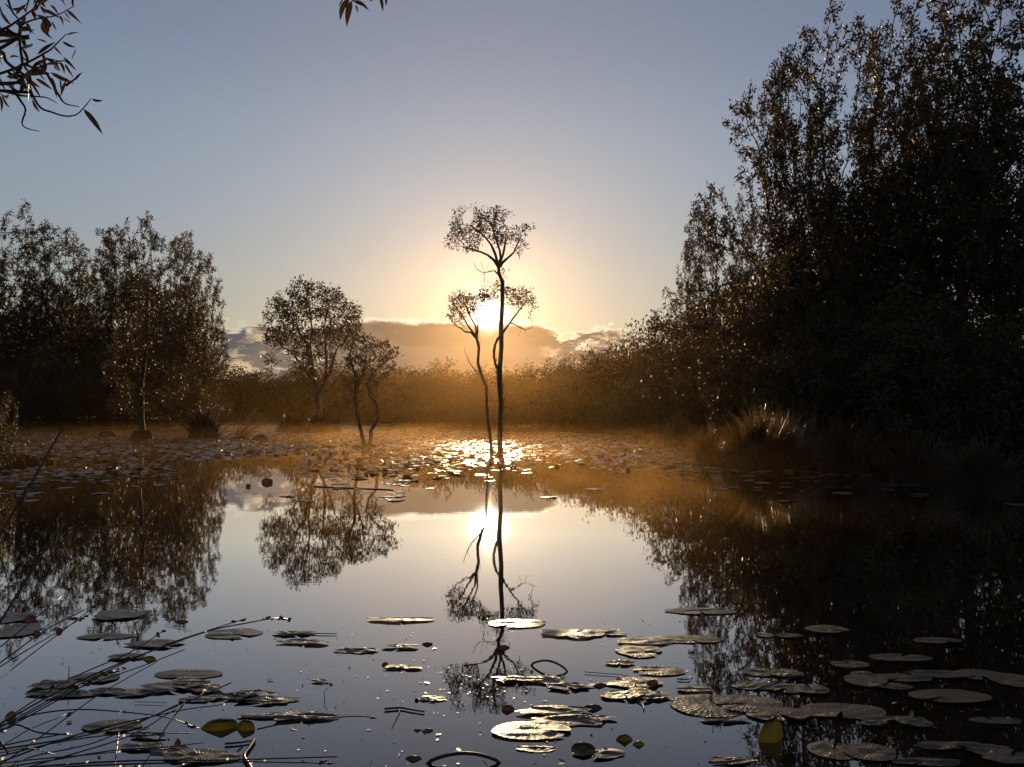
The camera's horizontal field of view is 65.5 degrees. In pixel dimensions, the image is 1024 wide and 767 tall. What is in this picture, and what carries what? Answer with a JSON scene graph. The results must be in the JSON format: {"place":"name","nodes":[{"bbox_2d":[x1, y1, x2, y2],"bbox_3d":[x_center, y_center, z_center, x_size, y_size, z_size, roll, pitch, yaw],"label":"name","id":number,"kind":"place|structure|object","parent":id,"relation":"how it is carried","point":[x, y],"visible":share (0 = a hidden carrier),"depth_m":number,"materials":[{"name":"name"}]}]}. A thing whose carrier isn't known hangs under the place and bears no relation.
{"place":"outdoors","nodes":[
{"label":"outdoors","id":0,"kind":"place"},
{"bbox_2d":[0,426,1023,766],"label":"pond water","id":1,"kind":"structure","parent":0,"point":[462,558],"depth_m":4.93,"materials":[{"name":"liquid"}]},
{"bbox_2d":[0,623,40,636],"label":"lily pad","id":2,"kind":"object","parent":1,"relation":"on","point":[30,628],"visible":0.94,"depth_m":4.13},
{"bbox_2d":[81,719,141,730],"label":"lily pad","id":3,"kind":"object","parent":1,"relation":"on","point":[95,725],"visible":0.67,"depth_m":2.85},
{"bbox_2d":[93,609,145,619],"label":"lily pad","id":4,"kind":"object","parent":1,"relation":"on","point":[113,614],"visible":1,"depth_m":4.44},
{"bbox_2d":[100,267,194,429],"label":"pond tree","id":5,"kind":"object","parent":1,"relation":"on","point":[140,396],"visible":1,"depth_m":45.89,"materials":[{"name":"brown plant"}]},
{"bbox_2d":[140,681,199,691],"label":"lily pad","id":6,"kind":"object","parent":1,"relation":"on","point":[160,687],"visible":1,"depth_m":3.25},
{"bbox_2d":[154,669,222,677],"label":"lily pad","id":7,"kind":"object","parent":1,"relation":"on","point":[195,673],"visible":1,"depth_m":3.42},
{"bbox_2d":[162,749,240,761],"bbox_3d":[-1.010,1.208,2.585,0.259,0.006,0.120,0,-3,0],"label":"lily pad","id":8,"kind":"object","parent":1,"relation":"on","point":[204,754],"visible":0.85,"depth_m":2.59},
{"bbox_2d":[176,403,229,438],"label":"sedge tussock","id":9,"kind":"object","parent":1,"relation":"on","point":[202,426],"visible":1,"depth_m":44.22,"materials":[{"name":"plant"}]},
{"bbox_2d":[201,718,237,730],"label":"raised leaf","id":10,"kind":"object","parent":1,"relation":"on","point":[219,724],"visible":1,"depth_m":2.82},
{"bbox_2d":[205,628,262,638],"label":"lily pad","id":11,"kind":"object","parent":1,"relation":"on","point":[226,633],"visible":1,"depth_m":4.07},
{"bbox_2d":[231,404,278,438],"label":"sedge tussock","id":12,"kind":"object","parent":1,"relation":"on","point":[244,435],"visible":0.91,"depth_m":42.89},
{"bbox_2d":[238,696,299,702],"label":"lily pad","id":13,"kind":"object","parent":1,"relation":"on","point":[271,699],"visible":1,"depth_m":3.10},
{"bbox_2d":[273,408,308,431],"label":"sedge tussock","id":14,"kind":"object","parent":1,"relation":"on","point":[290,423],"visible":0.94,"depth_m":63.85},
{"bbox_2d":[274,711,339,719],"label":"lily pad","id":15,"kind":"object","parent":1,"relation":"on","point":[294,715],"visible":0.99,"depth_m":2.93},
{"bbox_2d":[257,273,364,414],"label":"pond tree","id":16,"kind":"object","parent":1,"relation":"on","point":[311,372],"visible":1,"depth_m":67.82,"materials":[{"name":"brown plant"}]},
{"bbox_2d":[301,407,346,432],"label":"sedge tussock","id":17,"kind":"object","parent":1,"relation":"on","point":[319,423],"visible":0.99,"depth_m":61.44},
{"bbox_2d":[334,330,403,446],"bbox_3d":[-5.228,0.285,30.769,2.214,4.699,2.746,-2,-3,43],"label":"pond tree","id":18,"kind":"object","parent":1,"relation":"on","point":[359,356],"visible":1,"depth_m":30.47,"materials":[{"name":"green plant"}]},
{"bbox_2d":[0,425,880,475],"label":"lily carpet","id":19,"kind":"object","parent":1,"relation":"on","point":[38,430],"visible":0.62,"depth_m":32.09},
{"bbox_2d":[0,425,874,475],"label":"raised leaves","id":20,"kind":"object","parent":19,"relation":"on","point":[103,466],"visible":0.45,"depth_m":29.44,"materials":[{"name":"green plant"}]},
{"bbox_2d":[443,288,493,454],"bbox_3d":[-1.358,-0.363,24.495,1.628,5.190,0.900,0,-3,0],"label":"pond tree","id":21,"kind":"object","parent":1,"relation":"on","point":[461,315],"visible":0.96,"depth_m":24.54,"materials":[{"name":"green plant"}]},
{"bbox_2d":[442,202,538,453],"bbox_3d":[-0.655,-1.646,24.087,2.666,7.814,1.838,-1,-3,29],"label":"pond tree","id":22,"kind":"object","parent":1,"relation":"in","point":[502,290],"visible":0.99,"depth_m":24.10,"materials":[{"name":"brown plant"}]},
{"bbox_2d":[488,619,545,626],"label":"lily pad","id":23,"kind":"object","parent":1,"relation":"on","point":[526,623],"visible":1,"depth_m":4.28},
{"bbox_2d":[16,617,1019,766],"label":"floating scraps","id":24,"kind":"object","parent":1,"relation":"on","point":[331,684],"visible":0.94,"depth_m":3.06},
{"bbox_2d":[491,721,570,738],"bbox_3d":[0.068,1.216,2.799,0.280,0.006,0.158,0,-3,0],"label":"lily pad","id":25,"kind":"object","parent":1,"relation":"on","point":[521,730],"visible":1,"depth_m":2.80,"materials":[{"name":"plant"}]},
{"bbox_2d":[514,705,591,715],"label":"lily pad","id":26,"kind":"object","parent":1,"relation":"on","point":[553,710],"visible":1,"depth_m":2.98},
{"bbox_2d":[531,714,604,725],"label":"lily pad","id":27,"kind":"object","parent":1,"relation":"on","point":[567,720],"visible":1,"depth_m":2.89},
{"bbox_2d":[541,629,608,637],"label":"lily pad","id":28,"kind":"object","parent":1,"relation":"on","point":[577,634],"visible":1,"depth_m":4.06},
{"bbox_2d":[572,748,624,757],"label":"lily pad","id":29,"kind":"object","parent":1,"relation":"on","point":[604,753],"visible":1,"depth_m":2.61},
{"bbox_2d":[604,677,662,686],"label":"lily pad","id":30,"kind":"object","parent":1,"relation":"on","point":[630,681],"visible":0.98,"depth_m":3.31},
{"bbox_2d":[615,644,662,657],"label":"lily pad","id":31,"kind":"object","parent":1,"relation":"on","point":[633,650],"visible":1,"depth_m":3.76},
{"bbox_2d":[617,636,674,643],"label":"lily pad","id":32,"kind":"object","parent":1,"relation":"on","point":[644,640],"visible":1,"depth_m":3.92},
{"bbox_2d":[627,688,670,698],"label":"lily pad","id":33,"kind":"object","parent":1,"relation":"on","point":[648,693],"visible":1,"depth_m":3.16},
{"bbox_2d":[633,665,685,674],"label":"lily pad","id":34,"kind":"object","parent":1,"relation":"on","point":[662,670],"visible":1,"depth_m":3.47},
{"bbox_2d":[660,635,720,642],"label":"lily pad","id":35,"kind":"object","parent":1,"relation":"on","point":[687,638],"visible":1,"depth_m":3.97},
{"bbox_2d":[665,607,736,613],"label":"lily pad","id":36,"kind":"object","parent":1,"relation":"on","point":[691,610],"visible":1,"depth_m":4.54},
{"bbox_2d":[670,693,747,716],"bbox_3d":[0.758,1.231,3.057,0.300,0.005,0.248,0,-3,0],"label":"lily pad","id":37,"kind":"object","parent":1,"relation":"on","point":[699,705],"visible":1,"depth_m":3.04,"materials":[{"name":"plant"}]},
{"bbox_2d":[713,694,782,711],"bbox_3d":[0.911,1.230,3.066,0.267,0.004,0.197,0,-3,0],"label":"lily pad","id":38,"kind":"object","parent":1,"relation":"on","point":[753,701],"visible":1,"depth_m":3.08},
{"bbox_2d":[758,716,782,742],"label":"raised leaf","id":39,"kind":"object","parent":1,"relation":"on","point":[771,731],"visible":1,"depth_m":2.72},
{"bbox_2d":[746,707,809,720],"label":"lily pad","id":40,"kind":"object","parent":1,"relation":"on","point":[766,713],"visible":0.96,"depth_m":2.96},
{"bbox_2d":[807,741,854,759],"bbox_3d":[1.063,1.213,2.637,0.164,0.004,0.150,0,-3,0],"label":"lily pad","id":41,"kind":"object","parent":1,"relation":"on","point":[823,748],"visible":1,"depth_m":2.64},
{"bbox_2d":[797,703,885,718],"bbox_3d":[1.236,1.229,2.993,0.335,0.005,0.161,0,-3,0],"label":"lily pad","id":42,"kind":"object","parent":1,"relation":"on","point":[856,711],"visible":1,"depth_m":3.00,"materials":[{"name":"plant"}]},
{"bbox_2d":[844,674,887,685],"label":"lily pad","id":43,"kind":"object","parent":1,"relation":"on","point":[861,679],"visible":1,"depth_m":3.33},
{"bbox_2d":[842,743,895,760],"bbox_3d":[1.177,1.210,2.620,0.175,0.005,0.140,0,-3,0],"label":"lily pad","id":44,"kind":"object","parent":1,"relation":"on","point":[867,751],"visible":1,"depth_m":2.62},
{"bbox_2d":[868,654,932,660],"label":"lily pad","id":45,"kind":"object","parent":1,"relation":"on","point":[898,657],"visible":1,"depth_m":3.65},
{"bbox_2d":[871,673,931,681],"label":"lily pad","id":46,"kind":"object","parent":1,"relation":"on","point":[905,677],"visible":1,"depth_m":3.37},
{"bbox_2d":[891,757,960,765],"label":"lily pad","id":47,"kind":"object","parent":1,"relation":"on","point":[933,761],"visible":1,"depth_m":2.55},
{"bbox_2d":[909,670,977,677],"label":"lily pad","id":48,"kind":"object","parent":1,"relation":"on","point":[942,673],"visible":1,"depth_m":3.41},
{"bbox_2d":[913,741,985,748],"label":"lily pad","id":49,"kind":"object","parent":1,"relation":"on","point":[936,745],"visible":1,"depth_m":2.67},
{"bbox_2d":[908,689,991,701],"bbox_3d":[1.730,1.231,3.141,0.321,0.005,0.153,0,-3,0],"label":"lily pad","id":50,"kind":"object","parent":1,"relation":"on","point":[953,695],"visible":1,"depth_m":3.14,"materials":[{"name":"plant"}]},
{"bbox_2d":[982,751,1023,762],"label":"lily pad","id":51,"kind":"object","parent":1,"relation":"on","point":[1005,756],"visible":1,"depth_m":2.57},
{"bbox_2d":[988,672,1023,686],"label":"lily pad","id":52,"kind":"object","parent":1,"relation":"on","point":[1009,679],"visible":1,"depth_m":3.36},
{"bbox_2d":[0,418,1023,484],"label":"ground","id":53,"kind":"structure","parent":0,"point":[779,466],"depth_m":40.51,"materials":[{"name":"soil"}]},
{"bbox_2d":[0,390,20,468],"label":"bank shrub","id":54,"kind":"object","parent":53,"relation":"on","point":[10,443],"visible":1,"depth_m":14.68,"materials":[{"name":"green plant"}]},
{"bbox_2d":[0,228,65,426],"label":"tree","id":55,"kind":"object","parent":53,"relation":"on","point":[20,421],"visible":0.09,"depth_m":92.64,"materials":[{"name":"green plant"}]},
{"bbox_2d":[0,198,79,427],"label":"tree","id":56,"kind":"object","parent":53,"relation":"on","point":[4,332],"visible":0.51,"depth_m":84.59,"materials":[{"name":"green plant"}]},
{"bbox_2d":[0,338,84,428],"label":"bank shrub","id":57,"kind":"object","parent":53,"relation":"on","point":[39,360],"visible":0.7,"depth_m":75.95,"materials":[{"name":"green plant"}]},
{"bbox_2d":[0,228,98,427],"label":"tree","id":58,"kind":"object","parent":53,"relation":"on","point":[74,284],"visible":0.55,"depth_m":87.34,"materials":[{"name":"green plant"}]},
{"bbox_2d":[0,425,118,679],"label":"rush clump","id":59,"kind":"object","parent":53,"relation":"on","point":[21,499],"visible":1,"depth_m":1.35,"materials":[{"name":"plant"}]},
{"bbox_2d":[42,234,128,426],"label":"tree","id":60,"kind":"object","parent":53,"relation":"on","point":[80,261],"visible":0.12,"depth_m":96.65,"materials":[{"name":"green plant"}]},
{"bbox_2d":[17,350,156,427],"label":"bank shrub","id":61,"kind":"object","parent":53,"relation":"on","point":[56,367],"visible":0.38,"depth_m":77.58,"materials":[{"name":"green plant"}]},
{"bbox_2d":[69,238,130,426],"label":"tree","id":62,"kind":"object","parent":53,"relation":"on","point":[92,266],"visible":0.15,"depth_m":99.68,"materials":[{"name":"green plant"}]},
{"bbox_2d":[27,338,199,428],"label":"bank shrub","id":63,"kind":"object","parent":53,"relation":"on","point":[105,388],"visible":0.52,"depth_m":76.42,"materials":[{"name":"green plant"}]},
{"bbox_2d":[0,661,231,765],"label":"rush clump","id":64,"kind":"object","parent":53,"relation":"on","point":[70,737],"visible":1,"depth_m":1.64,"materials":[{"name":"plant"}]},
{"bbox_2d":[74,210,166,427],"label":"tree","id":65,"kind":"object","parent":53,"relation":"on","point":[110,306],"visible":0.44,"depth_m":84.25,"materials":[{"name":"green plant"}]},
{"bbox_2d":[98,216,202,426],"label":"tree","id":66,"kind":"object","parent":53,"relation":"on","point":[144,248],"visible":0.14,"depth_m":93.12,"materials":[{"name":"green plant"}]},
{"bbox_2d":[122,239,209,427],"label":"tree","id":67,"kind":"object","parent":53,"relation":"on","point":[172,295],"visible":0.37,"depth_m":83.14,"materials":[{"name":"green plant"}]},
{"bbox_2d":[0,702,336,766],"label":"rush clump","id":68,"kind":"object","parent":53,"relation":"on","point":[227,760],"visible":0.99,"depth_m":1.58,"materials":[{"name":"plant"}]},
{"bbox_2d":[129,356,208,428],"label":"bank shrub","id":69,"kind":"object","parent":53,"relation":"on","point":[168,414],"visible":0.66,"depth_m":71.51,"materials":[{"name":"green plant"}]},
{"bbox_2d":[146,237,218,427],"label":"tree","id":70,"kind":"object","parent":53,"relation":"on","point":[209,258],"visible":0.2,"depth_m":89.19,"materials":[{"name":"green plant"}]},
{"bbox_2d":[0,616,375,731],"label":"rush clump","id":71,"kind":"object","parent":53,"relation":"on","point":[88,683],"visible":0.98,"depth_m":1.89,"materials":[{"name":"plant"}]},
{"bbox_2d":[0,0,386,132],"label":"overhanging tree","id":72,"kind":"object","parent":53,"relation":"on","point":[34,70],"visible":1,"depth_m":2.34,"materials":[{"name":"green plant"}]},
{"bbox_2d":[162,261,230,409],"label":"tree","id":73,"kind":"object","parent":53,"relation":"on","point":[206,375],"visible":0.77,"depth_m":79.62,"materials":[{"name":"green plant"}]},
{"bbox_2d":[169,376,223,424],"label":"bank shrub","id":74,"kind":"object","parent":53,"relation":"on","point":[211,401],"visible":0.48,"depth_m":73.00,"materials":[{"name":"green plant"}]},
{"bbox_2d":[153,341,679,428],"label":"wood","id":75,"kind":"object","parent":53,"relation":"on","point":[425,397],"visible":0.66,"depth_m":78.29,"materials":[{"name":"brown plant"}]},
{"bbox_2d":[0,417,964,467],"bbox_3d":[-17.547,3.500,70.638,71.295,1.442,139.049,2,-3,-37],"label":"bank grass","id":76,"kind":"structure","parent":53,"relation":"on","point":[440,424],"depth_m":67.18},
{"bbox_2d":[587,364,688,432],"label":"bank shrub","id":77,"kind":"object","parent":53,"relation":"on","point":[608,415],"visible":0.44,"depth_m":48.92,"materials":[{"name":"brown plant"}]},
{"bbox_2d":[625,419,659,438],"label":"bush","id":78,"kind":"object","parent":53,"relation":"on","point":[644,433],"visible":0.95,"depth_m":42.94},
{"bbox_2d":[611,303,695,425],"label":"tree","id":79,"kind":"object","parent":53,"relation":"on","point":[663,321],"visible":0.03,"depth_m":85.82,"materials":[{"name":"green plant"}]},
{"bbox_2d":[634,286,696,419],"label":"tree","id":80,"kind":"object","parent":53,"relation":"on","point":[673,301],"visible":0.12,"depth_m":52.23,"materials":[{"name":"green plant"}]},
{"bbox_2d":[605,345,733,433],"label":"bank shrub","id":81,"kind":"object","parent":53,"relation":"on","point":[657,413],"visible":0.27,"depth_m":44.88,"materials":[{"name":"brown plant"}]},
{"bbox_2d":[654,410,696,446],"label":"sedge tussock","id":82,"kind":"object","parent":53,"relation":"on","point":[672,436],"visible":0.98,"depth_m":31.07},
{"bbox_2d":[673,220,709,433],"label":"tree","id":83,"kind":"object","parent":53,"relation":"on","point":[687,284],"visible":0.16,"depth_m":44.17,"materials":[{"name":"green plant"}]},
{"bbox_2d":[665,413,731,463],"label":"sedge tussock","id":84,"kind":"object","parent":53,"relation":"on","point":[705,451],"visible":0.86,"depth_m":19.56,"materials":[{"name":"plant"}]},
{"bbox_2d":[671,303,747,435],"bbox_3d":[9.715,-0.480,37.507,7.210,6.218,6.200,1,-3,-30],"label":"bank shrub","id":85,"kind":"object","parent":53,"relation":"on","point":[686,344],"visible":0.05,"depth_m":36.35,"materials":[{"name":"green plant"}]},
{"bbox_2d":[684,192,740,427],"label":"tree","id":86,"kind":"object","parent":53,"relation":"on","point":[691,261],"visible":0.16,"depth_m":41.97,"materials":[{"name":"green plant"}]},
{"bbox_2d":[666,277,777,438],"bbox_3d":[9.741,-0.750,31.347,6.043,6.375,7.481,2,-3,-38],"label":"bank shrub","id":87,"kind":"object","parent":53,"relation":"on","point":[690,395],"visible":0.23,"depth_m":32.24,"materials":[{"name":"green plant"}]},
{"bbox_2d":[683,193,768,434],"bbox_3d":[10.848,-3.195,38.266,4.734,11.725,3.460,0,-3,-3],"label":"tree","id":88,"kind":"object","parent":53,"relation":"on","point":[745,275],"visible":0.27,"depth_m":38.34,"materials":[{"name":"green plant"}]},
{"bbox_2d":[711,402,827,468],"bbox_3d":[5.869,1.177,17.888,2.873,1.622,2.568,-1,-3,22],"label":"sedge tussock","id":89,"kind":"object","parent":53,"relation":"on","point":[759,443],"visible":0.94,"depth_m":17.60,"materials":[{"name":"plant"}]},
{"bbox_2d":[687,281,860,437],"bbox_3d":[9.612,-0.771,26.643,5.827,5.844,6.776,-3,-4,45],"label":"bank shrub","id":90,"kind":"object","parent":53,"relation":"on","point":[783,320],"visible":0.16,"depth_m":25.64,"materials":[{"name":"green plant"}]},
{"bbox_2d":[688,64,876,410],"bbox_3d":[8.929,-4.382,26.093,5.828,13.028,4.259,-2,-4,45],"label":"tree","id":91,"kind":"object","parent":53,"relation":"on","point":[832,228],"visible":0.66,"depth_m":25.72,"materials":[{"name":"green plant"}]},
{"bbox_2d":[738,24,854,411],"bbox_3d":[9.934,-5.111,27.205,3.968,14.586,4.321,0,-3,-4],"label":"tree","id":92,"kind":"object","parent":53,"relation":"on","point":[799,148],"visible":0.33,"depth_m":26.58,"materials":[{"name":"green plant"}]},
{"bbox_2d":[757,391,857,451],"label":"sedge tussock","id":93,"kind":"object","parent":53,"relation":"on","point":[811,427],"visible":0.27,"depth_m":20.75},
{"bbox_2d":[750,0,896,421],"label":"tree","id":94,"kind":"object","parent":53,"relation":"on","point":[830,201],"visible":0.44,"depth_m":25.58,"materials":[{"name":"green plant"}]},
{"bbox_2d":[628,247,1022,435],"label":"bank shrub","id":95,"kind":"object","parent":53,"relation":"on","point":[669,360],"visible":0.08,"depth_m":36.73,"materials":[{"name":"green plant"}]},
{"bbox_2d":[697,296,977,447],"bbox_3d":[9.090,-0.498,23.695,8.716,5.167,7.041,-2,-3,37],"label":"bank shrub","id":96,"kind":"object","parent":53,"relation":"on","point":[822,383],"visible":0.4,"depth_m":23.01,"materials":[{"name":"green plant"}]},
{"bbox_2d":[787,407,903,472],"bbox_3d":[6.982,1.170,16.332,2.308,1.498,2.053,0,-3,0],"label":"sedge tussock","id":97,"kind":"object","parent":53,"relation":"on","point":[840,454],"visible":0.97,"depth_m":16.36,"materials":[{"name":"plant"}]},
{"bbox_2d":[740,291,966,448],"bbox_3d":[9.673,-0.289,23.470,6.595,4.601,7.669,-1,-3,30],"label":"bank shrub","id":98,"kind":"object","parent":53,"relation":"on","point":[840,349],"visible":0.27,"depth_m":21.80,"materials":[{"name":"green plant"}]},
{"bbox_2d":[806,61,937,332],"bbox_3d":[13.584,-4.930,28.841,5.510,14.382,4.287,-1,-3,27],"label":"tree","id":99,"kind":"object","parent":53,"relation":"on","point":[852,135],"visible":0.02,"depth_m":29.28,"materials":[{"name":"green plant"}]},
{"bbox_2d":[835,403,914,454],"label":"sedge tussock","id":100,"kind":"object","parent":53,"relation":"on","point":[880,439],"visible":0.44,"depth_m":19.57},
{"bbox_2d":[737,271,1023,449],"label":"bank shrub","id":101,"kind":"object","parent":53,"relation":"on","point":[779,368],"visible":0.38,"depth_m":21.07,"materials":[{"name":"green plant"}]},
{"bbox_2d":[835,0,969,444],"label":"tree","id":102,"kind":"object","parent":53,"relation":"on","point":[870,181],"visible":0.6,"depth_m":24.39,"materials":[{"name":"green plant"}]},
{"bbox_2d":[826,297,1023,450],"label":"bank shrub","id":103,"kind":"object","parent":53,"relation":"on","point":[929,363],"visible":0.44,"depth_m":18.84,"materials":[{"name":"green plant"}]},
{"bbox_2d":[873,415,980,480],"bbox_3d":[7.510,1.167,14.412,1.993,1.336,1.511,-1,-3,22],"label":"sedge tussock","id":104,"kind":"object","parent":53,"relation":"on","point":[910,464],"visible":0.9,"depth_m":14.32,"materials":[{"name":"plant"}]},
{"bbox_2d":[844,0,1023,447],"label":"tree","id":105,"kind":"object","parent":53,"relation":"on","point":[919,83],"visible":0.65,"depth_m":22.64,"materials":[{"name":"green plant"}]},
{"bbox_2d":[844,0,1023,444],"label":"tree","id":106,"kind":"object","parent":53,"relation":"on","point":[953,124],"visible":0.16,"depth_m":25.09,"materials":[{"name":"green plant"}]},
{"bbox_2d":[858,307,1023,452],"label":"bank shrub","id":107,"kind":"object","parent":53,"relation":"on","point":[1019,445],"visible":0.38,"depth_m":18.87,"materials":[{"name":"green plant"}]},
{"bbox_2d":[921,418,1023,489],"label":"sedge tussock","id":108,"kind":"object","parent":53,"relation":"on","point":[986,470],"visible":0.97,"depth_m":12.52,"materials":[{"name":"plant"}]},
{"bbox_2d":[923,0,1023,446],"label":"tree","id":109,"kind":"object","parent":53,"relation":"on","point":[985,301],"visible":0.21,"depth_m":23.75,"materials":[{"name":"green plant"}]},
{"bbox_2d":[927,0,1023,313],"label":"tree","id":110,"kind":"object","parent":53,"relation":"on","point":[985,217],"visible":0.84,"depth_m":21.40,"materials":[{"name":"green plant"}]},
{"bbox_2d":[0,0,1023,418],"label":"sky","id":111,"kind":"structure","parent":0,"point":[290,139],"materials":[{"name":"blue"}]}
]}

